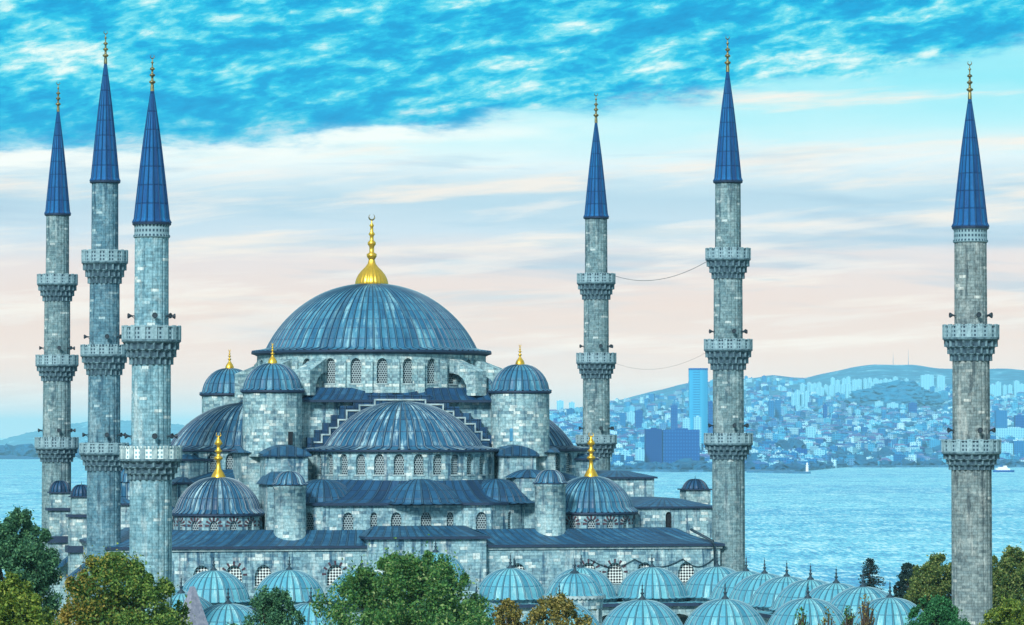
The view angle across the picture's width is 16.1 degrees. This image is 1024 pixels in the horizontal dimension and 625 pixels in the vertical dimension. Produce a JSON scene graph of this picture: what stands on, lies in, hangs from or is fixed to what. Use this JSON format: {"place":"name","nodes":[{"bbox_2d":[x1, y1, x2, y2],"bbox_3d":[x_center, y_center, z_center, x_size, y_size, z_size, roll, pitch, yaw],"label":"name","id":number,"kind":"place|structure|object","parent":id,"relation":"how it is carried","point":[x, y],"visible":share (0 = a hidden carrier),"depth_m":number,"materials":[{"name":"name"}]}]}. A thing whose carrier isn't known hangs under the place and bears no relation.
{"place":"outdoors","nodes":[
{"label":"outdoors","id":0,"kind":"place"},
{"bbox_2d":[0,455,75,458],"bbox_3d":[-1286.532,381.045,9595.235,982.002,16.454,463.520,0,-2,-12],"label":"headland","id":1,"kind":"structure","parent":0,"point":[12,457],"depth_m":9491.45,"materials":[{"name":"soil"}]},
{"bbox_2d":[0,443,130,458],"bbox_3d":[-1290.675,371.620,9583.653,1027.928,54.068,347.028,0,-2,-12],"label":"headland trees","id":2,"kind":"object","parent":1,"relation":"on","point":[29,450],"visible":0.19,"depth_m":9547.88,"materials":[{"name":"blue plant"}]},
{"bbox_2d":[0,420,183,445],"bbox_3d":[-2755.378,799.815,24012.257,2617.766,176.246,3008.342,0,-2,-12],"label":"island hills","id":3,"kind":"structure","parent":0,"point":[29,437],"depth_m":23160.91,"materials":[{"name":"blue"}]},
{"bbox_2d":[0,457,1023,594],"bbox_3d":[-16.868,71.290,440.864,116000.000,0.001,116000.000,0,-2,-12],"label":"sea","id":4,"kind":"structure","parent":0,"point":[846,522],"depth_m":2709.76,"materials":[{"name":"liquid"}]},
{"bbox_2d":[747,470,810,473],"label":"breakwater","id":5,"kind":"object","parent":4,"relation":"in","point":[763,471],"visible":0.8,"depth_m":5718.99,"materials":[{"name":"stone"}]},
{"bbox_2d":[993,465,1013,471],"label":"ferry","id":6,"kind":"object","parent":4,"relation":"on","point":[1003,469],"visible":0.91,"depth_m":5890.85,"materials":[{"name":"white paint"}]},
{"bbox_2d":[0,0,1023,439],"label":"sky","id":7,"kind":"structure","parent":0,"point":[465,128],"materials":[{"name":"blue"}]},
{"bbox_2d":[544,559,605,624],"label":"fountain kiosk","id":8,"kind":"object","parent":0,"point":[584,590],"visible":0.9,"depth_m":381.94,"materials":[{"name":"metal"}]},
{"bbox_2d":[578,365,1023,455],"bbox_3d":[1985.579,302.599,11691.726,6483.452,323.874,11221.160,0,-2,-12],"label":"hills","id":9,"kind":"structure","parent":0,"point":[915,372],"depth_m":12511.92,"materials":[{"name":"plant"}]},
{"bbox_2d":[557,400,563,409],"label":"tower block","id":10,"kind":"structure","parent":9,"relation":"on","point":[560,404],"depth_m":10984.41,"materials":[{"name":"concrete"}]},
{"bbox_2d":[569,402,574,407],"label":"tower block","id":11,"kind":"structure","parent":9,"relation":"on","point":[571,404],"depth_m":10984.36,"materials":[{"name":"blue concrete"}]},
{"bbox_2d":[612,453,623,461],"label":"apartment house","id":12,"kind":"structure","parent":9,"relation":"on","point":[618,457],"depth_m":6151.44,"materials":[{"name":"blue concrete"}]},
{"bbox_2d":[613,461,622,465],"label":"apartment house","id":13,"kind":"structure","parent":9,"relation":"on","point":[619,463],"depth_m":6068.22,"materials":[{"name":"white concrete"}]},
{"bbox_2d":[620,412,625,426],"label":"tower block","id":14,"kind":"structure","parent":9,"relation":"on","point":[623,418],"depth_m":8186.52,"materials":[{"name":"blue concrete"}]},
{"bbox_2d":[619,449,629,458],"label":"apartment block","id":15,"kind":"structure","parent":9,"relation":"on","point":[625,452],"depth_m":6285.35,"materials":[{"name":"white concrete"}]},
{"bbox_2d":[626,455,633,462],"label":"apartment house","id":16,"kind":"structure","parent":9,"relation":"on","point":[629,458],"depth_m":6181.31,"materials":[{"name":"blue concrete"}]},
{"bbox_2d":[627,411,634,423],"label":"tower block","id":17,"kind":"structure","parent":9,"relation":"on","point":[631,416],"depth_m":8386.60,"materials":[{"name":"white concrete"}]},
{"bbox_2d":[635,409,642,427],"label":"tower block","id":18,"kind":"structure","parent":9,"relation":"on","point":[638,418],"depth_m":8185.60,"materials":[{"name":"blue concrete"}]},
{"bbox_2d":[635,448,643,460],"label":"apartment block","id":19,"kind":"structure","parent":9,"relation":"on","point":[639,453],"depth_m":6285.23,"materials":[{"name":"concrete"}]},
{"bbox_2d":[645,428,699,462],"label":"office block","id":20,"kind":"structure","parent":9,"relation":"on","point":[667,446],"depth_m":6325.32,"materials":[{"name":"blue glass"}]},
{"bbox_2d":[671,404,677,429],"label":"tower block","id":21,"kind":"structure","parent":9,"relation":"on","point":[674,416],"depth_m":7986.76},
{"bbox_2d":[682,417,689,429],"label":"apartment block","id":22,"kind":"structure","parent":9,"relation":"on","point":[685,422],"depth_m":7086.79,"materials":[{"name":"white concrete"}]},
{"bbox_2d":[694,416,700,448],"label":"apartment block","id":23,"kind":"structure","parent":9,"relation":"on","point":[697,422],"depth_m":6986.70,"materials":[{"name":"white concrete"}]},
{"bbox_2d":[688,368,707,444],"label":"glass tower","id":24,"kind":"structure","parent":9,"relation":"on","point":[698,391],"depth_m":7279.77,"materials":[{"name":"blue glass"}]},
{"bbox_2d":[708,400,712,432],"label":"tower block","id":25,"kind":"structure","parent":9,"relation":"on","point":[710,414],"depth_m":7787.22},
{"bbox_2d":[755,462,768,468],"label":"house","id":26,"kind":"structure","parent":9,"relation":"on","point":[757,465],"depth_m":6007.46,"materials":[{"name":"blue"}]},
{"bbox_2d":[768,400,773,417],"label":"tower block","id":27,"kind":"structure","parent":9,"relation":"on","point":[771,408],"depth_m":8787.28,"materials":[{"name":"blue concrete"}]},
{"bbox_2d":[775,399,780,419],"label":"tower block","id":28,"kind":"structure","parent":9,"relation":"on","point":[778,408],"depth_m":8837.09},
{"bbox_2d":[778,456,786,460],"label":"apartment house","id":29,"kind":"structure","parent":9,"relation":"on","point":[781,458],"depth_m":6144.79,"materials":[{"name":"blue"}]},
{"bbox_2d":[549,375,1023,468],"bbox_3d":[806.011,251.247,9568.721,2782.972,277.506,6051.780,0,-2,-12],"label":"distant houses","id":30,"kind":"structure","parent":9,"relation":"on","point":[909,447],"depth_m":8421.77,"materials":[{"name":"blue concrete"}]},
{"bbox_2d":[558,389,1023,470],"bbox_3d":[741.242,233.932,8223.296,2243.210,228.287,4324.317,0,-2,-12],"label":"distant trees","id":31,"kind":"object","parent":9,"relation":"on","point":[703,464],"visible":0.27,"depth_m":6900.44,"materials":[{"name":"teal plant"}]},
{"bbox_2d":[787,458,794,463],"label":"apartment house","id":32,"kind":"structure","parent":9,"relation":"on","point":[789,460],"depth_m":5994.40,"materials":[{"name":"blue"}]},
{"bbox_2d":[791,394,794,405],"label":"apartment tower","id":33,"kind":"structure","parent":9,"relation":"on","point":[792,399],"depth_m":9982.43,"materials":[{"name":"concrete"}]},
{"bbox_2d":[795,390,799,405],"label":"apartment tower","id":34,"kind":"structure","parent":9,"relation":"on","point":[797,397],"depth_m":9968.96,"materials":[{"name":"blue concrete"}]},
{"bbox_2d":[790,448,806,453],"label":"waterfront block","id":35,"kind":"structure","parent":9,"relation":"on","point":[800,450],"depth_m":6733.15,"materials":[{"name":"blue concrete"}]},
{"bbox_2d":[800,393,803,407],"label":"apartment tower","id":36,"kind":"structure","parent":9,"relation":"on","point":[801,399],"depth_m":9987.23,"materials":[{"name":"concrete"}]},
{"bbox_2d":[800,383,804,391],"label":"apartment tower","id":37,"kind":"structure","parent":9,"relation":"on","point":[802,386],"depth_m":11102.73,"materials":[{"name":"concrete"}]},
{"bbox_2d":[797,460,808,466],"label":"apartment house","id":38,"kind":"structure","parent":9,"relation":"on","point":[803,461],"depth_m":6167.36,"materials":[{"name":"concrete"}]},
{"bbox_2d":[804,391,808,406],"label":"apartment tower","id":39,"kind":"structure","parent":9,"relation":"on","point":[806,397],"depth_m":9917.91,"materials":[{"name":"blue concrete"}]},
{"bbox_2d":[805,426,815,437],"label":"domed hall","id":40,"kind":"structure","parent":9,"relation":"on","point":[810,431],"depth_m":7585.91,"materials":[{"name":"white concrete"}]},
{"bbox_2d":[809,384,813,391],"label":"apartment tower","id":41,"kind":"structure","parent":9,"relation":"on","point":[811,387],"depth_m":10881.01,"materials":[{"name":"concrete"}]},
{"bbox_2d":[806,458,816,462],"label":"apartment house","id":42,"kind":"structure","parent":9,"relation":"on","point":[813,460],"depth_m":6342.97,"materials":[{"name":"blue"}]},
{"bbox_2d":[813,448,824,456],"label":"waterfront block","id":43,"kind":"structure","parent":9,"relation":"on","point":[819,452],"depth_m":6733.02,"materials":[{"name":"white concrete"}]},
{"bbox_2d":[817,382,821,388],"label":"apartment tower","id":44,"kind":"structure","parent":9,"relation":"on","point":[819,384],"depth_m":11136.29,"materials":[{"name":"concrete"}]},
{"bbox_2d":[819,387,823,395],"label":"apartment tower","id":45,"kind":"structure","parent":9,"relation":"on","point":[821,391],"depth_m":11047.00,"materials":[{"name":"concrete"}]},
{"bbox_2d":[823,404,826,417],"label":"tower block","id":46,"kind":"structure","parent":9,"relation":"on","point":[824,410],"depth_m":8787.94,"materials":[{"name":"blue concrete"}]},
{"bbox_2d":[824,384,827,395],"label":"apartment tower","id":47,"kind":"structure","parent":9,"relation":"on","point":[825,389],"depth_m":11078.13,"materials":[{"name":"concrete"}]},
{"bbox_2d":[828,385,833,396],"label":"apartment tower","id":48,"kind":"structure","parent":9,"relation":"on","point":[830,390],"depth_m":11026.14,"materials":[{"name":"concrete"}]},
{"bbox_2d":[830,377,834,387],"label":"apartment tower","id":49,"kind":"structure","parent":9,"relation":"on","point":[832,380],"depth_m":11606.59,"materials":[{"name":"concrete"}]},
{"bbox_2d":[834,384,839,395],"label":"apartment tower","id":50,"kind":"structure","parent":9,"relation":"on","point":[836,388],"depth_m":11164.87,"materials":[{"name":"concrete"}]},
{"bbox_2d":[840,384,844,393],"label":"apartment tower","id":51,"kind":"structure","parent":9,"relation":"on","point":[842,388],"depth_m":11001.44,"materials":[{"name":"concrete"}]},
{"bbox_2d":[845,383,850,397],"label":"apartment tower","id":52,"kind":"structure","parent":9,"relation":"on","point":[847,387],"depth_m":10970.95,"materials":[{"name":"blue concrete"}]},
{"bbox_2d":[846,376,850,383],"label":"apartment tower","id":53,"kind":"structure","parent":9,"relation":"on","point":[848,379],"depth_m":11791.98,"materials":[{"name":"blue concrete"}]},
{"bbox_2d":[852,379,856,389],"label":"apartment tower","id":54,"kind":"structure","parent":9,"relation":"on","point":[854,382],"depth_m":11615.49,"materials":[{"name":"blue concrete"}]},
{"bbox_2d":[856,379,861,386],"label":"apartment tower","id":55,"kind":"structure","parent":9,"relation":"on","point":[859,382],"depth_m":11774.28,"materials":[{"name":"blue concrete"}]},
{"bbox_2d":[867,377,871,387],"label":"apartment tower","id":56,"kind":"structure","parent":9,"relation":"on","point":[869,379],"depth_m":11590.95,"materials":[{"name":"blue concrete"}]},
{"bbox_2d":[874,401,882,406],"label":"apartment block","id":57,"kind":"structure","parent":9,"relation":"on","point":[878,403],"depth_m":9387.45,"materials":[{"name":"concrete"}]},
{"bbox_2d":[886,402,898,408],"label":"apartment block","id":58,"kind":"structure","parent":9,"relation":"on","point":[893,405],"depth_m":9287.30,"materials":[{"name":"blue concrete"}]},
{"bbox_2d":[839,380,951,412],"bbox_3d":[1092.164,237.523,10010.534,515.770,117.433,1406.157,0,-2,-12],"label":"hill woodland","id":59,"kind":"object","parent":9,"relation":"on","point":[895,391],"visible":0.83,"depth_m":10017.83,"materials":[{"name":"plant"}]},
{"bbox_2d":[908,402,916,412],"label":"apartment block","id":60,"kind":"structure","parent":9,"relation":"on","point":[912,406],"depth_m":9287.21,"materials":[{"name":"blue concrete"}]},
{"bbox_2d":[914,454,924,460],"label":"shore hall","id":61,"kind":"structure","parent":9,"relation":"on","point":[920,457],"depth_m":6983.04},
{"bbox_2d":[920,374,933,389],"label":"apartment block","id":62,"kind":"structure","parent":9,"relation":"on","point":[926,381],"depth_m":11586.40,"materials":[{"name":"concrete"}]},
{"bbox_2d":[936,375,944,389],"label":"apartment block","id":63,"kind":"structure","parent":9,"relation":"on","point":[940,381],"depth_m":11586.29,"materials":[{"name":"blue concrete"}]},
{"bbox_2d":[990,384,995,397],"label":"apartment tower","id":64,"kind":"structure","parent":9,"relation":"on","point":[993,389],"depth_m":11295.17,"materials":[{"name":"blue concrete"}]},
{"bbox_2d":[995,381,1000,395],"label":"apartment tower","id":65,"kind":"structure","parent":9,"relation":"on","point":[998,387],"depth_m":11390.01,"materials":[{"name":"concrete"}]},
{"bbox_2d":[995,409,1006,427],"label":"tower block","id":66,"kind":"structure","parent":9,"relation":"on","point":[1000,418],"depth_m":7985.72,"materials":[{"name":"blue concrete"}]},
{"bbox_2d":[1002,385,1006,394],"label":"apartment tower","id":67,"kind":"structure","parent":9,"relation":"on","point":[1004,389],"depth_m":11399.36,"materials":[{"name":"blue concrete"}]},
{"bbox_2d":[1001,442,1012,454],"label":"waterfront block","id":68,"kind":"structure","parent":9,"relation":"on","point":[1007,447],"depth_m":7133.06,"materials":[{"name":"concrete"}]},
{"bbox_2d":[994,427,1023,439],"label":"long hall","id":69,"kind":"structure","parent":9,"relation":"on","point":[1016,432],"depth_m":7580.84,"materials":[{"name":"concrete"}]},
{"bbox_2d":[1007,384,1012,393],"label":"apartment tower","id":70,"kind":"structure","parent":9,"relation":"on","point":[1009,388],"depth_m":11199.25,"materials":[{"name":"blue concrete"}]},
{"bbox_2d":[1013,380,1018,396],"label":"apartment tower","id":71,"kind":"structure","parent":9,"relation":"on","point":[1015,387],"depth_m":11208.92,"materials":[{"name":"blue concrete"}]},
{"bbox_2d":[1012,440,1023,456],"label":"waterfront block","id":72,"kind":"structure","parent":9,"relation":"on","point":[1018,446],"depth_m":7133.06,"materials":[{"name":"blue concrete"}]},
{"bbox_2d":[1014,414,1023,427],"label":"tower block","id":73,"kind":"structure","parent":9,"relation":"on","point":[1018,420],"depth_m":7985.53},
{"bbox_2d":[1019,383,1023,391],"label":"apartment tower","id":74,"kind":"structure","parent":9,"relation":"on","point":[1021,387],"depth_m":11391.24,"materials":[{"name":"concrete"}]},
{"bbox_2d":[610,465,1023,471],"bbox_3d":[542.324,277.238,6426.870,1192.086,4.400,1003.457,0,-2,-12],"label":"quay","id":75,"kind":"structure","parent":0,"point":[691,470],"depth_m":6215.74,"materials":[{"name":"concrete"}]},
{"bbox_3d":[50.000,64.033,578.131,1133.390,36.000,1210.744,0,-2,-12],"label":"ground","id":76,"kind":"structure","parent":0,"visible":0},
{"bbox_2d":[0,569,56,624],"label":"leafy tree","id":77,"kind":"object","parent":76,"relation":"on","point":[24,606],"visible":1,"depth_m":260.29,"materials":[{"name":"green plant"}]},
{"bbox_2d":[0,505,65,621],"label":"leafy tree","id":78,"kind":"object","parent":76,"relation":"on","point":[28,554],"visible":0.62,"depth_m":298.14,"materials":[{"name":"green plant"}]},
{"bbox_2d":[35,82,78,606],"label":"minaret","id":79,"kind":"object","parent":76,"relation":"on","point":[56,444],"visible":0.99,"depth_m":467.99,"materials":[{"name":"stone"}]},
{"bbox_2d":[79,32,128,597],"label":"minaret","id":80,"kind":"object","parent":76,"relation":"on","point":[104,260],"visible":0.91,"depth_m":403.00,"materials":[{"name":"stone"}]},
{"bbox_2d":[45,543,194,624],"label":"broadleaf tree","id":81,"kind":"object","parent":76,"relation":"on","point":[116,571],"visible":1,"depth_m":285.18,"materials":[{"name":"green plant"}]},
{"bbox_2d":[120,55,181,614],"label":"minaret","id":82,"kind":"object","parent":76,"relation":"on","point":[150,458],"visible":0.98,"depth_m":327.00,"materials":[{"name":"stone"}]},
{"bbox_2d":[179,586,207,624],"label":"stone pinnacle","id":83,"kind":"object","parent":76,"relation":"on","point":[194,606],"visible":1,"depth_m":298.92,"materials":[{"name":"grey stone"}]},
{"bbox_2d":[226,584,310,624],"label":"evergreen tree","id":84,"kind":"object","parent":76,"relation":"on","point":[269,607],"visible":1,"depth_m":283.72,"materials":[{"name":"green plant"}]},
{"bbox_2d":[45,214,724,624],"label":"mosque","id":85,"kind":"structure","parent":76,"relation":"on","point":[325,436],"depth_m":421.39,"materials":[{"name":"stone"}]},
{"bbox_2d":[306,534,498,624],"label":"broadleaf tree","id":86,"kind":"object","parent":76,"relation":"on","point":[372,591],"visible":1,"depth_m":284.84,"materials":[{"name":"green plant"}]},
{"bbox_2d":[491,597,523,624],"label":"sapling","id":87,"kind":"object","parent":76,"relation":"on","point":[509,610],"visible":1,"depth_m":280.90,"materials":[{"name":"yellow plant"}]},
{"bbox_2d":[102,537,922,624],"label":"courtyard arcade","id":88,"kind":"object","parent":76,"relation":"on","point":[715,594],"visible":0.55,"depth_m":393.23,"materials":[{"name":"metal"}]},
{"bbox_2d":[523,587,595,624],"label":"leafy tree","id":89,"kind":"object","parent":76,"relation":"on","point":[559,606],"visible":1,"depth_m":280.52,"materials":[{"name":"yellow plant"}]},
{"bbox_2d":[576,93,616,469],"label":"minaret","id":90,"kind":"object","parent":76,"relation":"on","point":[596,359],"visible":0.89,"depth_m":482.84,"materials":[{"name":"stone"}]},
{"bbox_2d":[616,262,705,280],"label":"cable","id":91,"kind":"object","parent":90,"relation":"attached to","point":[658,279],"visible":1,"depth_m":455.99,"materials":[{"name":"metal"}]},
{"bbox_2d":[704,36,752,570],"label":"minaret","id":92,"kind":"object","parent":76,"relation":"on","point":[728,441],"visible":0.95,"depth_m":417.77,"materials":[{"name":"stone"}]},
{"bbox_2d":[794,606,809,624],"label":"sapling","id":93,"kind":"object","parent":76,"relation":"on","point":[801,621],"visible":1,"depth_m":299.17,"materials":[{"name":"green plant"}]},
{"bbox_2d":[818,606,834,624],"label":"sapling","id":94,"kind":"object","parent":76,"relation":"on","point":[825,621],"visible":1,"depth_m":299.31,"materials":[{"name":"brown plant"}]},
{"bbox_2d":[841,605,855,624],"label":"sapling","id":95,"kind":"object","parent":76,"relation":"on","point":[849,619],"visible":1,"depth_m":299.24,"materials":[{"name":"green plant"}]},
{"bbox_2d":[856,593,876,624],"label":"sapling","id":96,"kind":"object","parent":76,"relation":"on","point":[866,619],"visible":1,"depth_m":299.16,"materials":[{"name":"brown plant"}]},
{"bbox_2d":[858,557,885,589],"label":"spruce tree","id":97,"kind":"object","parent":76,"relation":"on","point":[871,565],"visible":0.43,"depth_m":478.88,"materials":[{"name":"green plant"}]},
{"bbox_2d":[892,562,914,598],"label":"evergreen tree","id":98,"kind":"object","parent":76,"relation":"on","point":[901,589],"visible":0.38,"depth_m":468.65,"materials":[{"name":"green plant"}]},
{"bbox_2d":[903,550,951,624],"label":"broadleaf tree","id":99,"kind":"object","parent":76,"relation":"on","point":[933,577],"visible":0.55,"depth_m":417.08,"materials":[{"name":"green plant"}]},
{"bbox_2d":[904,593,970,624],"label":"tree","id":100,"kind":"object","parent":76,"relation":"on","point":[946,612],"visible":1,"depth_m":298.75,"materials":[{"name":"green plant"}]},
{"bbox_2d":[941,61,1000,624],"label":"minaret","id":101,"kind":"object","parent":76,"relation":"on","point":[971,451],"visible":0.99,"depth_m":342.84,"materials":[{"name":"stone"}]},
{"bbox_2d":[977,595,1023,624],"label":"leafy tree","id":102,"kind":"object","parent":76,"relation":"on","point":[1009,611],"visible":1,"depth_m":300.72,"materials":[{"name":"green plant"}]},
{"bbox_2d":[992,542,1023,623],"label":"broadleaf tree","id":103,"kind":"object","parent":76,"relation":"on","point":[1007,574],"visible":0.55,"depth_m":411.78,"materials":[{"name":"green plant"}]}
]}

